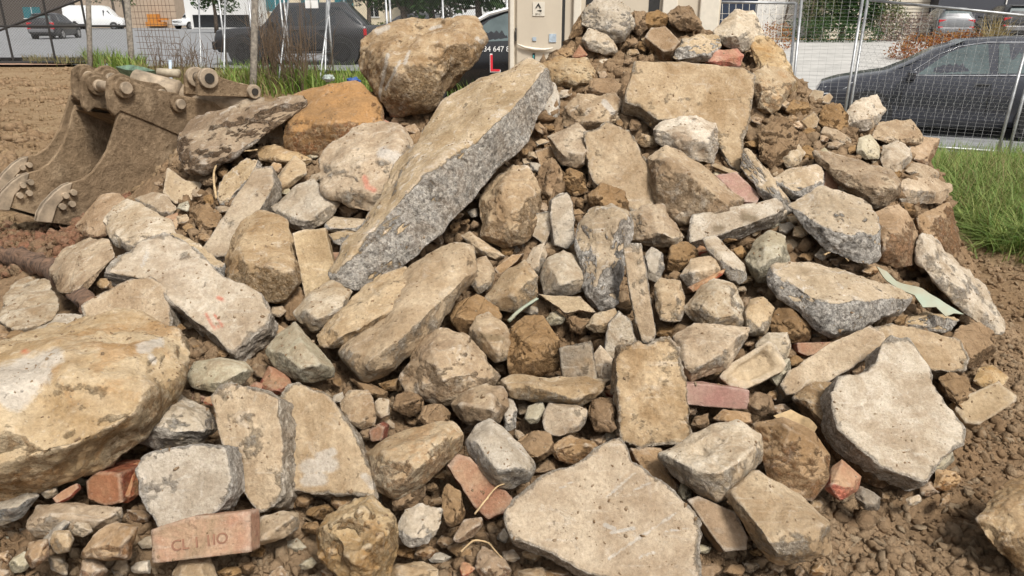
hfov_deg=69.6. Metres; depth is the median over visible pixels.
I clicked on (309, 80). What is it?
weeds
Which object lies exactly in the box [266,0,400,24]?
house
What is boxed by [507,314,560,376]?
clay clod
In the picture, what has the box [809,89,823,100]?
stone
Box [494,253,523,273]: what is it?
stone
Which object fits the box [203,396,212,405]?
rubble stone
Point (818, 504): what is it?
rubble stone
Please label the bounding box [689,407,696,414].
clay clod
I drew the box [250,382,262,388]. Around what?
stone
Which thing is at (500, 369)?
rubble stone
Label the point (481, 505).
root strand
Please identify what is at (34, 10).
window
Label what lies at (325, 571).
clay clod
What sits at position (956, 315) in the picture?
clay clod
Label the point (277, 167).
clay clod
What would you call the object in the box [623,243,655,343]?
stone
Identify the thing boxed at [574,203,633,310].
concrete chunk
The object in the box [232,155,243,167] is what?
clay clod
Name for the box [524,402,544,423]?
stone
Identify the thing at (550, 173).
clay clod
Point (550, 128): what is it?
clay clod
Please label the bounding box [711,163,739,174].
roof tile
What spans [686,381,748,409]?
brick
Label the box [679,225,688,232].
clay clod
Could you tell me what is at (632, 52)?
rubble stone
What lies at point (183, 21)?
parked pickup
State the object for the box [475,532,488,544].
clay clod
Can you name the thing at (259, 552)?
clay clod
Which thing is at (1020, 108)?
fence
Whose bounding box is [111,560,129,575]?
rubble stone
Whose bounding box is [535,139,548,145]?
rubble stone
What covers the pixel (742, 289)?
rubble stone
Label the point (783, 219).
rubble stone
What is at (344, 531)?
boulder
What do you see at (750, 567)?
rubble stone
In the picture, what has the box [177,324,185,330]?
clay clod
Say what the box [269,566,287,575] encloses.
clay clod
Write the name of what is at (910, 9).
house
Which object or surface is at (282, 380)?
fragment
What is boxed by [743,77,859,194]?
heap crumbs
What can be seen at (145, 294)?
slab fragment
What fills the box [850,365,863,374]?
clay clod
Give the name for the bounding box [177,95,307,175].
slab fragment
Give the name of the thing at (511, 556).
rubble stone
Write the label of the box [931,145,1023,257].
grass
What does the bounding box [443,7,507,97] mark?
parked car
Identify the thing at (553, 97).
concrete chunk
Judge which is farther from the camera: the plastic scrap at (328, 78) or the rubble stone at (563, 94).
the plastic scrap at (328, 78)
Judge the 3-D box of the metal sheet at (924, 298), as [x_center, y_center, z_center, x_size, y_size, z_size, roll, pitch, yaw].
[1.662,0.020,3.007,0.345,0.158,0.084,11,23,27]
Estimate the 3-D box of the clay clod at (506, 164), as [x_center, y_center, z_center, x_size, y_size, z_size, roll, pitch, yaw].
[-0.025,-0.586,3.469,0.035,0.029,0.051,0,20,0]
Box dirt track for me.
[0,57,77,64]
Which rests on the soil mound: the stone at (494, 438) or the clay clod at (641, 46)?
the stone at (494, 438)
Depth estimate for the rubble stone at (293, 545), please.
1.97 m
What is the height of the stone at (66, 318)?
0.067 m
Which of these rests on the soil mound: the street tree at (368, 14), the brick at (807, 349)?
the brick at (807, 349)
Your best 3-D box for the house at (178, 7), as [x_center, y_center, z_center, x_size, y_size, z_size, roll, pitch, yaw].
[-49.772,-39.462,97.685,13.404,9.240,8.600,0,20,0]
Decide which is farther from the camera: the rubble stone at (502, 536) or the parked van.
the parked van
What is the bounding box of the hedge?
[883,28,985,59]
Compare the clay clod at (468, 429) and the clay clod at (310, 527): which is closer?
the clay clod at (310, 527)
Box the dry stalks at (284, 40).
[259,0,338,91]
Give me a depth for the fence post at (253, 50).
14.94 m
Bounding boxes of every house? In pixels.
[0,0,74,24]
[75,0,186,27]
[183,0,267,28]
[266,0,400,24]
[434,0,505,17]
[719,0,757,24]
[756,0,807,37]
[804,0,930,38]
[928,0,1023,38]
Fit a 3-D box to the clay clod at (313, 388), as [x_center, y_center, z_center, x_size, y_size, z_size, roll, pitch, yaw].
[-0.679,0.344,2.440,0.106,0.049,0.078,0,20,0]
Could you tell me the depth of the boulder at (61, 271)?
3.16 m
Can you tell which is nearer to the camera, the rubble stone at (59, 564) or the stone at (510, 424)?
the rubble stone at (59, 564)
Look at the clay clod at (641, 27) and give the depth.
4.28 m
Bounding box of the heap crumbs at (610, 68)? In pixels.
[537,28,651,138]
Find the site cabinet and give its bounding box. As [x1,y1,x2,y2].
[508,0,720,69]
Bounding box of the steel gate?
[0,0,127,62]
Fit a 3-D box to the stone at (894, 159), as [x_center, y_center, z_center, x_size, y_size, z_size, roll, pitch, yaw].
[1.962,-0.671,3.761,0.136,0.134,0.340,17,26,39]
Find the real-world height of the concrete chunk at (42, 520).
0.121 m
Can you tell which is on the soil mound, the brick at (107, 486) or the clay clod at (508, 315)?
the brick at (107, 486)
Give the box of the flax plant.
[974,16,1018,36]
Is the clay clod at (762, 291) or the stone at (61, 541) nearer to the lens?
the stone at (61, 541)
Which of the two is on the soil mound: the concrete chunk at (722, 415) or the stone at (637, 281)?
the concrete chunk at (722, 415)
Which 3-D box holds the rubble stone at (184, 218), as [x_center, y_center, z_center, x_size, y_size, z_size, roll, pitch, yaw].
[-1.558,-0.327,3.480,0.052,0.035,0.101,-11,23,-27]
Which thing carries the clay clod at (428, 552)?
on the soil mound
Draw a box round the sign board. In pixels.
[305,0,317,7]
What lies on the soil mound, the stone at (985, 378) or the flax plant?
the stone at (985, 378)
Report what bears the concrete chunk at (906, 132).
on the concrete chunk at (924, 152)
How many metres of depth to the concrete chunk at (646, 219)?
3.08 m
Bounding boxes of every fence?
[132,0,182,68]
[218,0,287,73]
[283,0,387,82]
[388,0,507,21]
[720,1,797,65]
[793,0,863,111]
[849,0,1023,151]
[1008,90,1023,154]
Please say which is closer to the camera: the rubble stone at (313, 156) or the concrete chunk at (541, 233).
the concrete chunk at (541, 233)
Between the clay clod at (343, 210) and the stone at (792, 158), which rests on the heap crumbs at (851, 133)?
the stone at (792, 158)
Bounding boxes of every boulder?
[0,308,189,500]
[49,237,114,294]
[103,199,175,251]
[224,210,301,303]
[283,80,383,155]
[316,495,398,575]
[358,15,488,117]
[366,421,463,499]
[398,327,500,405]
[479,164,541,247]
[581,0,634,43]
[744,230,789,282]
[750,35,797,95]
[752,417,830,501]
[753,65,795,114]
[876,204,917,267]
[975,475,1023,572]
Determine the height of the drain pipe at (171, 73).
0.111 m
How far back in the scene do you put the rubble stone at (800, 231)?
3.14 m
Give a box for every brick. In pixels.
[86,459,139,505]
[122,461,139,502]
[151,509,259,562]
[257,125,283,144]
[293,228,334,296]
[369,422,388,441]
[447,454,512,520]
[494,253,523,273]
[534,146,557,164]
[684,496,747,551]
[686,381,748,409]
[715,172,759,203]
[715,341,785,389]
[791,342,829,355]
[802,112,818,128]
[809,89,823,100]
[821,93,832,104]
[824,171,838,189]
[948,381,1016,428]
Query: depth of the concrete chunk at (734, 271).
2.92 m
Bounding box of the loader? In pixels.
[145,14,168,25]
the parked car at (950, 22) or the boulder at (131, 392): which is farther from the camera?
the parked car at (950, 22)
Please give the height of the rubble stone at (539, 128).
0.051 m
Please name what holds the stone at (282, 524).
on the soil mound
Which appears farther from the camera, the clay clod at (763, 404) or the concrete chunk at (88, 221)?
the concrete chunk at (88, 221)
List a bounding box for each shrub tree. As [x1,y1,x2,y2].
[762,0,816,40]
[762,20,792,48]
[780,15,884,42]
[786,0,844,40]
[799,0,891,40]
[862,0,909,40]
[874,11,933,41]
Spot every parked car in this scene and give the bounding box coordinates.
[26,13,80,38]
[212,2,382,65]
[383,12,441,24]
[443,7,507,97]
[815,36,1023,141]
[915,7,974,40]
[972,4,1023,37]
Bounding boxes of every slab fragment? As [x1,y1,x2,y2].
[81,276,181,326]
[104,232,278,361]
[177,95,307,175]
[211,382,297,512]
[280,382,383,504]
[316,266,406,347]
[328,57,552,290]
[338,242,476,382]
[500,374,609,405]
[503,438,701,575]
[583,121,654,211]
[610,336,692,446]
[621,61,755,172]
[647,145,744,226]
[686,198,785,247]
[740,148,792,214]
[766,261,912,337]
[787,185,880,264]
[792,381,887,488]
[812,150,901,208]
[820,335,965,489]
[874,323,969,379]
[899,176,952,203]
[914,233,1005,334]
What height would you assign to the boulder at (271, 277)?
0.289 m
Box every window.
[22,7,40,18]
[192,15,249,28]
[266,0,286,11]
[371,3,379,17]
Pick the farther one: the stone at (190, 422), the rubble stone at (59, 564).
the stone at (190, 422)
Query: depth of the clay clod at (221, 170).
3.79 m
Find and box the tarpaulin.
[116,65,155,76]
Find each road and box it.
[0,27,359,70]
[915,123,1023,153]
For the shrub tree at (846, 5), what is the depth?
39.46 m
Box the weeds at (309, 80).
[214,57,372,97]
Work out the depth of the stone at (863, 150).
3.73 m
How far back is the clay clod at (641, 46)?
4.16 m
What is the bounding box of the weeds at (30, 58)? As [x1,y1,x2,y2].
[20,52,136,66]
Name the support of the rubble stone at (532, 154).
on the soil mound
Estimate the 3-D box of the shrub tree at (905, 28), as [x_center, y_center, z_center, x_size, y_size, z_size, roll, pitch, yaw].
[21.069,-13.787,39.220,3.584,1.876,1.964,0,20,0]
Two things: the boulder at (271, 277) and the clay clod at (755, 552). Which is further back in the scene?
the boulder at (271, 277)
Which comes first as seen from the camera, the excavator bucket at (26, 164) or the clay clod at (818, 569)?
the clay clod at (818, 569)
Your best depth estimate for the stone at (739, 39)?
4.15 m
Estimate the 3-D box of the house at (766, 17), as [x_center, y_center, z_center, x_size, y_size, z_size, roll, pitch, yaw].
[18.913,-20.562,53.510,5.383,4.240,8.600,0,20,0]
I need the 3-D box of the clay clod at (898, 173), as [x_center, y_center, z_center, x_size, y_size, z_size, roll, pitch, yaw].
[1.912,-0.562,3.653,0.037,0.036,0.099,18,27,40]
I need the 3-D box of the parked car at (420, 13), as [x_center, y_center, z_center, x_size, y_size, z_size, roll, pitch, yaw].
[-5.763,-14.190,40.339,4.580,1.732,1.953,-1,20,-3]
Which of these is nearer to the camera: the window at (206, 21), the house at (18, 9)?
the window at (206, 21)
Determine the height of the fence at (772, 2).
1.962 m
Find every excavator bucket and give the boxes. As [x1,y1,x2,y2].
[0,64,166,189]
[0,72,186,224]
[130,67,264,122]
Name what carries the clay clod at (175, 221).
on the heap crumbs at (544, 307)
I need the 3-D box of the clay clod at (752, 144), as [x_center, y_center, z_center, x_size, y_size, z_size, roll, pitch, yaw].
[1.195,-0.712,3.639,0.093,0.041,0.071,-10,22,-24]
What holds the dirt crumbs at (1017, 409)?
on the ground at (984, 274)
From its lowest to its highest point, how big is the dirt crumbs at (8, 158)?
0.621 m
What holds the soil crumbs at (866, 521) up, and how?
on the soil mound
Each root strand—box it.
[213,149,257,199]
[460,539,502,557]
[474,484,503,514]
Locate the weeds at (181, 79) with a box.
[125,59,289,96]
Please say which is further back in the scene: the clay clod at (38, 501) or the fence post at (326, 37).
the fence post at (326, 37)
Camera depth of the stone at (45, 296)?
2.85 m
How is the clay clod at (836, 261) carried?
on the soil mound
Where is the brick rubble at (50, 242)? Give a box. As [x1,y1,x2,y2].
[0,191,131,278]
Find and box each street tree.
[91,0,136,12]
[190,0,240,32]
[340,0,388,22]
[363,0,440,18]
[394,0,466,18]
[439,0,505,17]
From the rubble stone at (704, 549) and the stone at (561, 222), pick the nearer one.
the rubble stone at (704, 549)
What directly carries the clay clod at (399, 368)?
on the soil mound
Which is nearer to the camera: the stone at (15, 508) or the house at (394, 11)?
the stone at (15, 508)
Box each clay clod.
[0,330,8,338]
[0,551,11,565]
[0,568,10,575]
[7,330,23,338]
[32,498,45,506]
[79,559,108,575]
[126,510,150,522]
[173,219,177,228]
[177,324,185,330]
[182,223,194,232]
[191,203,221,230]
[198,233,209,241]
[199,171,216,185]
[203,194,213,204]
[216,164,227,177]
[216,350,229,357]
[217,566,241,575]
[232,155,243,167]
[238,562,255,574]
[248,151,257,158]
[249,545,265,557]
[253,365,265,379]
[255,342,269,354]
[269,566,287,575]
[271,162,281,172]
[276,325,284,334]
[278,287,304,320]
[295,494,313,508]
[301,521,319,534]
[304,384,321,390]
[306,504,333,519]
[320,567,334,575]
[330,378,341,386]
[331,496,353,509]
[336,202,360,217]
[350,378,387,398]
[360,428,369,438]
[378,378,399,390]
[391,484,425,511]
[392,391,423,417]
[396,363,407,372]
[397,545,415,558]
[403,416,417,426]
[405,124,418,133]
[410,131,420,144]
[414,546,436,558]
[418,403,450,424]
[426,482,437,491]
[428,497,441,506]
[432,235,443,243]
[436,535,454,548]
[442,484,465,527]
[447,543,472,559]
[449,222,460,233]
[449,294,501,334]
[454,213,463,219]
[460,219,469,224]
[463,425,473,433]
[470,220,479,228]
[473,192,480,199]
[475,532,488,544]
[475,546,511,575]
[500,247,513,255]
[502,312,516,322]
[503,161,509,167]
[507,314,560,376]
[518,430,554,461]
[519,148,529,155]
[535,458,554,473]
[538,157,562,199]
[540,202,547,211]
[545,125,554,131]
[545,570,568,575]
[553,435,597,464]
[554,47,574,57]
[562,167,587,196]
[567,315,589,335]
[568,4,588,38]
[573,209,584,215]
[575,197,586,208]
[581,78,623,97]
[586,180,594,188]
[586,182,629,210]
[588,397,616,432]
[590,333,603,340]
[590,434,605,445]
[598,71,607,77]
[614,299,631,314]
[616,119,622,127]
[623,58,632,64]
[626,37,637,45]
[629,119,640,131]
[632,10,647,36]
[637,41,645,51]
[645,10,668,30]
[656,247,668,253]
[656,325,673,337]
[666,241,698,271]
[667,5,702,31]
[667,270,681,280]
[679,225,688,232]
[680,315,693,322]
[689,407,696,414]
[690,413,709,429]
[701,563,721,575]
[704,163,712,171]
[704,374,718,382]
[722,564,744,575]
[723,238,736,242]
[733,245,746,258]
[744,139,757,148]
[744,338,755,346]
[748,391,774,416]
[748,548,762,557]
[751,117,761,124]
[757,117,799,167]
[757,288,766,294]
[769,564,784,574]
[770,306,812,342]
[772,404,791,414]
[782,99,810,115]
[789,115,797,123]
[790,354,803,366]
[794,121,802,128]
[794,566,807,575]
[799,253,814,261]
[801,145,813,159]
[802,127,815,133]
[807,562,825,575]
[813,140,821,148]
[818,103,848,130]
[820,135,828,142]
[829,256,843,266]
[839,263,860,272]
[847,145,856,153]
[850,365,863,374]
[861,266,878,274]
[879,491,896,502]
[893,315,907,325]
[895,170,901,177]
[904,202,916,215]
[905,262,919,271]
[919,482,938,496]
[933,469,961,490]
[938,372,972,408]
[939,493,950,505]
[951,308,962,317]
[951,322,995,368]
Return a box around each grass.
[931,136,1023,167]
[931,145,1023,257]
[949,180,1023,262]
[952,182,1023,266]
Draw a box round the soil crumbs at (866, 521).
[0,336,1023,575]
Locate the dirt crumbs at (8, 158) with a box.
[0,65,185,222]
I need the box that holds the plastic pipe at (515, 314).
[507,297,538,322]
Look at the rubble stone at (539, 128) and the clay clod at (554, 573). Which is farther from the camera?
the rubble stone at (539, 128)
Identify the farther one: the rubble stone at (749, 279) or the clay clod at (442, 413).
the rubble stone at (749, 279)
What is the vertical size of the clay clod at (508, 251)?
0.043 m
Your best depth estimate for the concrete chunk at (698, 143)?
3.46 m
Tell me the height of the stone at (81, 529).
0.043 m
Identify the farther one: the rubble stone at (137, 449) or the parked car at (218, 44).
the parked car at (218, 44)
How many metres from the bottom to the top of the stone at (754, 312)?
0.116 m
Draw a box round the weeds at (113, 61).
[74,44,151,68]
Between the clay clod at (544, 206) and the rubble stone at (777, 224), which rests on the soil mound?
the clay clod at (544, 206)
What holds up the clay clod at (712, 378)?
on the soil mound
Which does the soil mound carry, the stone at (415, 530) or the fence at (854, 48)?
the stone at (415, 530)
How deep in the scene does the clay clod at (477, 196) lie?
3.31 m
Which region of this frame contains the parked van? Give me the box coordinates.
[62,5,124,28]
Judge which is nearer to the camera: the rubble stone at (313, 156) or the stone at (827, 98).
the rubble stone at (313, 156)
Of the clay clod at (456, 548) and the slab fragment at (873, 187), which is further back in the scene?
the slab fragment at (873, 187)
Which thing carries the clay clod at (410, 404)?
on the clay clod at (412, 421)
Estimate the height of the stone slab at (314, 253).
0.282 m
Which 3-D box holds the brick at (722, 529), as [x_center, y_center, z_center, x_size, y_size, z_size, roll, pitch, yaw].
[0.557,0.650,2.025,0.157,0.158,0.154,0,20,0]
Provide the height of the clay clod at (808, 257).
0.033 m
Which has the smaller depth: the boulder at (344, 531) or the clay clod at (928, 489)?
the boulder at (344, 531)
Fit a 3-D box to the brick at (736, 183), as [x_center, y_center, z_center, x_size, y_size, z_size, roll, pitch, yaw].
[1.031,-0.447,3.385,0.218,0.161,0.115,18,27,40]
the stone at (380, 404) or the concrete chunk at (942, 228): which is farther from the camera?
the concrete chunk at (942, 228)
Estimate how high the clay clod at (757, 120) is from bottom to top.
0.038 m
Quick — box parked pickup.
[172,13,191,28]
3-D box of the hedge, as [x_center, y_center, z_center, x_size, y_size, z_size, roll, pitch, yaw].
[17.228,-9.873,29.883,4.615,1.308,1.354,-4,21,-11]
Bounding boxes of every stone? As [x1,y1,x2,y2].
[0,276,59,331]
[0,493,38,525]
[9,551,29,572]
[24,539,49,568]
[36,313,82,328]
[40,487,57,498]
[43,520,69,546]
[48,555,68,575]
[50,530,73,553]
[70,522,92,536]
[73,477,87,485]
[81,522,137,560]
[95,278,108,288]
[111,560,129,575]
[131,445,146,453]
[131,560,150,573]
[135,443,244,526]
[138,536,151,548]
[139,394,217,449]
[166,213,177,220]
[172,557,217,575]
[176,214,188,223]
[177,201,189,211]
[184,321,192,328]
[187,357,252,392]
[191,391,207,402]
[192,189,201,196]
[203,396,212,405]
[215,206,228,212]
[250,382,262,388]
[260,511,299,544]
[265,322,334,382]
[271,306,285,317]
[282,189,289,194]
[287,538,306,551]
[292,280,352,332]
[299,557,316,569]
[307,155,317,158]
[309,172,319,180]
[332,392,343,403]
[333,252,338,259]
[375,398,389,418]
[384,419,394,428]
[391,561,437,575]
[398,503,442,547]
[428,552,450,562]
[432,470,445,479]
[453,517,482,542]
[460,562,474,575]
[465,418,535,489]
[468,208,478,217]
[469,312,510,362]
[485,260,537,313]
[494,364,505,373]
[497,528,508,542]
[502,549,519,562]
[503,397,517,430]
[513,244,524,252]
[515,429,523,439]
[518,403,529,414]
[518,567,545,575]
[522,158,531,164]
[522,551,540,561]
[524,306,538,314]
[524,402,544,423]
[526,243,546,275]
[528,152,536,158]
[529,162,540,172]
[534,123,544,134]
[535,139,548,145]
[540,250,583,295]
[541,55,595,88]
[545,242,560,250]
[546,311,564,325]
[548,192,574,249]
[559,90,571,97]
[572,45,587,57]
[581,28,617,55]
[586,308,616,332]
[603,311,635,357]
[604,390,612,397]
[605,431,616,440]
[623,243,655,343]
[627,49,639,55]
[636,133,658,148]
[644,247,664,282]
[645,26,680,61]
[678,483,691,500]
[684,278,744,326]
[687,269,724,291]
[697,245,707,256]
[700,544,711,553]
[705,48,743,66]
[713,9,764,51]
[737,286,746,291]
[742,276,752,283]
[742,297,752,307]
[742,562,759,573]
[743,297,774,336]
[752,230,761,236]
[767,390,777,399]
[769,222,780,228]
[769,358,790,386]
[774,409,816,431]
[778,210,786,222]
[779,222,793,233]
[781,100,788,108]
[783,144,805,167]
[786,239,798,248]
[787,216,797,223]
[793,225,807,237]
[809,497,826,511]
[812,330,822,336]
[814,248,830,260]
[820,126,850,143]
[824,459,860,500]
[827,142,843,148]
[838,186,850,193]
[855,486,880,510]
[856,134,879,159]
[880,140,911,171]
[905,162,938,177]
[906,495,921,505]
[917,277,935,292]
[936,451,953,469]
[973,365,1008,387]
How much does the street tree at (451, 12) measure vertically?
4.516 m
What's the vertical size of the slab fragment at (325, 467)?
0.323 m
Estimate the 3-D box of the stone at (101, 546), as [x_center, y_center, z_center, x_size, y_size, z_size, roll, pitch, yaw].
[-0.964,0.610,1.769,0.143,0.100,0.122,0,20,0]
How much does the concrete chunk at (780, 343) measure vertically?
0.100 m
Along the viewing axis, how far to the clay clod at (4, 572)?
1.77 m
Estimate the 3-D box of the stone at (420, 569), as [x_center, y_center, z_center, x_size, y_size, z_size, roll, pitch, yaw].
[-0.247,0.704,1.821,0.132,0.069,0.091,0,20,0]
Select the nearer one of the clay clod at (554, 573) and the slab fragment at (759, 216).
the clay clod at (554, 573)
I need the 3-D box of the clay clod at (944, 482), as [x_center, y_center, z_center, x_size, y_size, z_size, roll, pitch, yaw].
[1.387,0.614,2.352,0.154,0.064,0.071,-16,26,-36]
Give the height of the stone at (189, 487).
0.222 m
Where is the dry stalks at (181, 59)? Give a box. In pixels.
[142,29,233,76]
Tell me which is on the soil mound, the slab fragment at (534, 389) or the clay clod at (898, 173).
the slab fragment at (534, 389)
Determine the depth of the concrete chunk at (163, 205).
3.67 m
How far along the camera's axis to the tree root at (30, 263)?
3.77 m
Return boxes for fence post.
[85,0,92,66]
[124,0,134,61]
[168,60,172,78]
[198,0,201,67]
[223,0,225,71]
[250,0,258,83]
[277,0,288,84]
[320,0,330,75]
[324,0,327,73]
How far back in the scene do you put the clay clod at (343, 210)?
3.28 m
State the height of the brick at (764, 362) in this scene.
0.190 m
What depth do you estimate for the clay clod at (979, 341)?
3.07 m
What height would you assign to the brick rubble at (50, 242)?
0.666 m
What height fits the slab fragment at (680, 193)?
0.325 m
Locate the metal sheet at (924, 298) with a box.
[876,266,963,316]
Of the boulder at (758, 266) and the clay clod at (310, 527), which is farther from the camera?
the boulder at (758, 266)
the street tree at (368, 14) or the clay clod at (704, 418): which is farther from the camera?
the street tree at (368, 14)
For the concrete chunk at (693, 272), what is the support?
on the soil mound
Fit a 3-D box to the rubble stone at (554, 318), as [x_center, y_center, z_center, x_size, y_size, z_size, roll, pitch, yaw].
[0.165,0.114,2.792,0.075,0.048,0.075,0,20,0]
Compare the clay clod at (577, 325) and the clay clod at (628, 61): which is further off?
the clay clod at (628, 61)
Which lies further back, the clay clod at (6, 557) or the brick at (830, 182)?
the brick at (830, 182)
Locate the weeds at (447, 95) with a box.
[359,78,466,96]
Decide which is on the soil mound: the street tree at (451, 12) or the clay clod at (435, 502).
the clay clod at (435, 502)
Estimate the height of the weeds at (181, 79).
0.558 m
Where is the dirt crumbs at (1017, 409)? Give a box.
[929,197,1023,450]
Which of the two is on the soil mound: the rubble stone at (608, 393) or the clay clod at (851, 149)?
the rubble stone at (608, 393)
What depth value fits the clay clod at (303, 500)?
2.02 m
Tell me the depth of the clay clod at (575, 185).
3.37 m
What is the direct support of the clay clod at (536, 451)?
on the soil mound
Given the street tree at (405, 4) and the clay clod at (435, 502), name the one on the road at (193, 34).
the street tree at (405, 4)
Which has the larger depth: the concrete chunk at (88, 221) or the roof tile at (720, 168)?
the concrete chunk at (88, 221)
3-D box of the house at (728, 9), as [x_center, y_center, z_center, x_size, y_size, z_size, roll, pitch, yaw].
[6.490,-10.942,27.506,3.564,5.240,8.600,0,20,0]
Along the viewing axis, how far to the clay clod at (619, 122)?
3.67 m
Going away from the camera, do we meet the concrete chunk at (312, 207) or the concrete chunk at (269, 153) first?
the concrete chunk at (312, 207)
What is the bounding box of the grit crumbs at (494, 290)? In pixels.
[0,0,1023,575]
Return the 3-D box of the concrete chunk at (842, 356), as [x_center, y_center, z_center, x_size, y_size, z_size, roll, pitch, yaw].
[1.082,0.263,2.523,0.417,0.257,0.155,-7,21,-17]
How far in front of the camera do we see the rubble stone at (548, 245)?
3.13 m
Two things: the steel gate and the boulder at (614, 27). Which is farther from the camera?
the steel gate
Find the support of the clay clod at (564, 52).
on the stone at (561, 68)
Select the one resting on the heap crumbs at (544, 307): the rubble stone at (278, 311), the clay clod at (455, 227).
the clay clod at (455, 227)
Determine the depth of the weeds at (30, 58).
24.61 m
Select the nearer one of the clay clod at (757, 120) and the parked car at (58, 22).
the clay clod at (757, 120)
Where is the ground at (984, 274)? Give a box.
[0,38,1023,334]
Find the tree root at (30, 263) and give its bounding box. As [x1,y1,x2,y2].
[0,246,94,316]
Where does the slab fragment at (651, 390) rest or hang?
on the soil mound
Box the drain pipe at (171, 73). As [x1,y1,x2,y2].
[156,68,180,77]
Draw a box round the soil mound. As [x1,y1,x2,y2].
[0,12,1023,575]
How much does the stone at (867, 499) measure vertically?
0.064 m
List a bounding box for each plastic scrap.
[322,74,334,81]
[347,77,360,81]
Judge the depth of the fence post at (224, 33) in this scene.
17.48 m
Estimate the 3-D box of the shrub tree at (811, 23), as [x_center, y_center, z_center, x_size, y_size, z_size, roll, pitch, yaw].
[16.773,-13.267,38.305,5.532,1.779,1.999,0,20,0]
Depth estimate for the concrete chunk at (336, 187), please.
3.24 m
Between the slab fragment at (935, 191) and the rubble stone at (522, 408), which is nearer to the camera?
the rubble stone at (522, 408)
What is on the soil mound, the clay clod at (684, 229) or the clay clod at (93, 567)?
the clay clod at (93, 567)
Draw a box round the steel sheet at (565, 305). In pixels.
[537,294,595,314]
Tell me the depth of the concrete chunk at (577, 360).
2.41 m
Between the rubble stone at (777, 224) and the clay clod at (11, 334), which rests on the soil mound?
the clay clod at (11, 334)
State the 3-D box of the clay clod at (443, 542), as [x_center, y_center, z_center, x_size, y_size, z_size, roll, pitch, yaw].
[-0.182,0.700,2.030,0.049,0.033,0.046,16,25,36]
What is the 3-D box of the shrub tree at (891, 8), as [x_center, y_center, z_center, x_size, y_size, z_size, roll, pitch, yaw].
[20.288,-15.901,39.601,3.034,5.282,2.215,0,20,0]
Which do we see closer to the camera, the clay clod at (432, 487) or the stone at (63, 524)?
the stone at (63, 524)
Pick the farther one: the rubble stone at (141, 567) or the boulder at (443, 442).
the boulder at (443, 442)
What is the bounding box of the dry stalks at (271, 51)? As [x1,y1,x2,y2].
[230,0,333,91]
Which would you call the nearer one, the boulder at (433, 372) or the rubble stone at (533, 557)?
the rubble stone at (533, 557)
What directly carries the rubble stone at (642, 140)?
on the heap crumbs at (544, 307)
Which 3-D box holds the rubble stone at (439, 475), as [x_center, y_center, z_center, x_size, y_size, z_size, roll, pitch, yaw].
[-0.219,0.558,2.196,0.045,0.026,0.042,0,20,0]
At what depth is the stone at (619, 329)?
2.58 m
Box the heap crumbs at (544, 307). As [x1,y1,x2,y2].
[158,23,964,373]
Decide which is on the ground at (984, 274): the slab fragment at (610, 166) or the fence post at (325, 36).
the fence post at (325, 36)
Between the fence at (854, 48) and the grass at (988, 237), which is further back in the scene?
the fence at (854, 48)
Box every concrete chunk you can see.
[26,502,122,538]
[75,193,124,237]
[135,192,176,215]
[163,168,203,206]
[170,233,225,275]
[203,166,282,261]
[217,158,261,205]
[256,144,312,165]
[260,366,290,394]
[271,178,340,229]
[278,156,306,191]
[318,121,412,211]
[324,216,364,231]
[328,230,354,244]
[340,390,376,429]
[450,383,509,425]
[461,231,504,259]
[471,256,494,293]
[533,211,550,244]
[542,82,559,117]
[542,403,587,436]
[547,123,586,167]
[558,342,597,378]
[562,92,621,130]
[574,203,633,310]
[594,345,612,385]
[629,447,678,492]
[630,203,683,247]
[653,115,718,163]
[654,278,684,321]
[657,419,762,502]
[673,34,721,62]
[673,323,749,381]
[680,256,720,286]
[702,235,746,284]
[713,409,752,425]
[725,470,831,564]
[755,332,790,358]
[774,164,823,199]
[774,325,885,402]
[847,94,885,131]
[872,119,923,145]
[906,311,958,332]
[909,136,939,164]
[914,202,960,258]
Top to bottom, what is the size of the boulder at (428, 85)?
0.519 m
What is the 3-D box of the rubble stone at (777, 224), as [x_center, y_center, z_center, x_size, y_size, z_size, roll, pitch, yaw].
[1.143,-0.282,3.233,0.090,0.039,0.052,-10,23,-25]
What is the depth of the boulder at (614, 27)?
4.18 m
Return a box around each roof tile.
[52,483,80,502]
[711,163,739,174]
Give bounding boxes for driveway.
[774,40,945,89]
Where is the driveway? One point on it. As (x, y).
(845, 59)
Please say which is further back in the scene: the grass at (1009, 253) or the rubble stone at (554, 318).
the grass at (1009, 253)
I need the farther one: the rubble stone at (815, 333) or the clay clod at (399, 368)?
the rubble stone at (815, 333)
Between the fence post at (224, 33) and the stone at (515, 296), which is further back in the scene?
the fence post at (224, 33)
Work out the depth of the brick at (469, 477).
2.04 m
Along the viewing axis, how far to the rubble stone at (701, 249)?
3.09 m
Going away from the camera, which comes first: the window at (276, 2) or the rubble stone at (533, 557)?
the rubble stone at (533, 557)
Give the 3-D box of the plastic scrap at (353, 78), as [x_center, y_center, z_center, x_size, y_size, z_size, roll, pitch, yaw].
[-1.936,-2.529,8.997,0.182,0.105,0.122,0,20,0]
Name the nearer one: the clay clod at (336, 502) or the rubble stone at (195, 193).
the clay clod at (336, 502)
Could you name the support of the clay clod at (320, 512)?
on the soil mound
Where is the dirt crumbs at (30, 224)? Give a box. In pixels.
[0,67,263,236]
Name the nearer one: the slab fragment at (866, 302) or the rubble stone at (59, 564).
the rubble stone at (59, 564)

